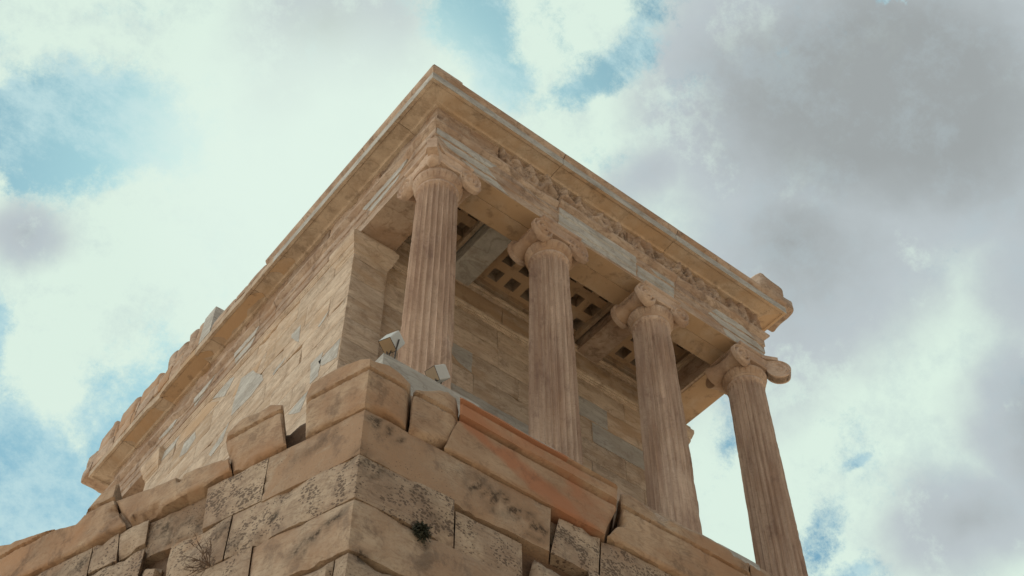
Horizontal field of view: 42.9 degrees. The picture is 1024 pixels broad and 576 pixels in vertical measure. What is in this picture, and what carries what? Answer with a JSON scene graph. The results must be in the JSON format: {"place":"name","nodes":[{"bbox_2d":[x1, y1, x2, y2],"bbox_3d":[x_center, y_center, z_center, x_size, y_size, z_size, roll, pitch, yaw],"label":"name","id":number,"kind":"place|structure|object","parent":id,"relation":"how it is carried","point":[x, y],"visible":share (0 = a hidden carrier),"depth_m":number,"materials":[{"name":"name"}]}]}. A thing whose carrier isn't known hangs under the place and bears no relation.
{"place":"outdoors","nodes":[
{"label":"outdoors","id":0,"kind":"place"},
{"bbox_2d":[0,0,1023,575],"label":"sky","id":1,"kind":"structure","parent":0,"point":[863,158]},
{"bbox_3d":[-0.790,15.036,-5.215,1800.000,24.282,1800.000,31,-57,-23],"label":"ground","id":2,"kind":"structure","parent":0,"visible":0},
{"bbox_2d":[0,359,768,575],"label":"bastion","id":3,"kind":"object","parent":2,"relation":"on","point":[364,467],"visible":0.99,"depth_m":9.08,"materials":[{"name":"stone"}]},
{"bbox_2d":[179,532,214,575],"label":"dry plant","id":4,"kind":"object","parent":3,"relation":"attached to","point":[205,562],"visible":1,"depth_m":8.66,"materials":[{"name":"brown plant"}]},
{"bbox_2d":[412,519,432,545],"bbox_3d":[-0.576,1.562,8.341,0.158,0.175,0.118,31,-57,-23],"label":"plant","id":5,"kind":"object","parent":3,"relation":"attached to","point":[421,531],"visible":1,"depth_m":8.33,"materials":[{"name":"green plant"}]},
{"bbox_2d":[81,64,807,575],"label":"temple","id":6,"kind":"structure","parent":3,"relation":"on","point":[497,262],"depth_m":15.19,"materials":[{"name":"stone"}]},
{"bbox_2d":[378,331,404,358],"bbox_3d":[-0.967,0.505,10.218,0.149,0.513,0.242,-23,-54,18],"label":"floodlight","id":7,"kind":"object","parent":6,"relation":"on","point":[392,342],"visible":0.73,"depth_m":10.29,"materials":[{"name":"grey paint"}]},
{"bbox_2d":[424,364,449,383],"bbox_3d":[-0.616,0.740,10.308,0.243,0.387,0.152,31,-57,-23],"label":"floodlight","id":8,"kind":"object","parent":6,"relation":"on","point":[439,374],"visible":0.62,"depth_m":10.35,"materials":[{"name":"grey paint"}]}
]}

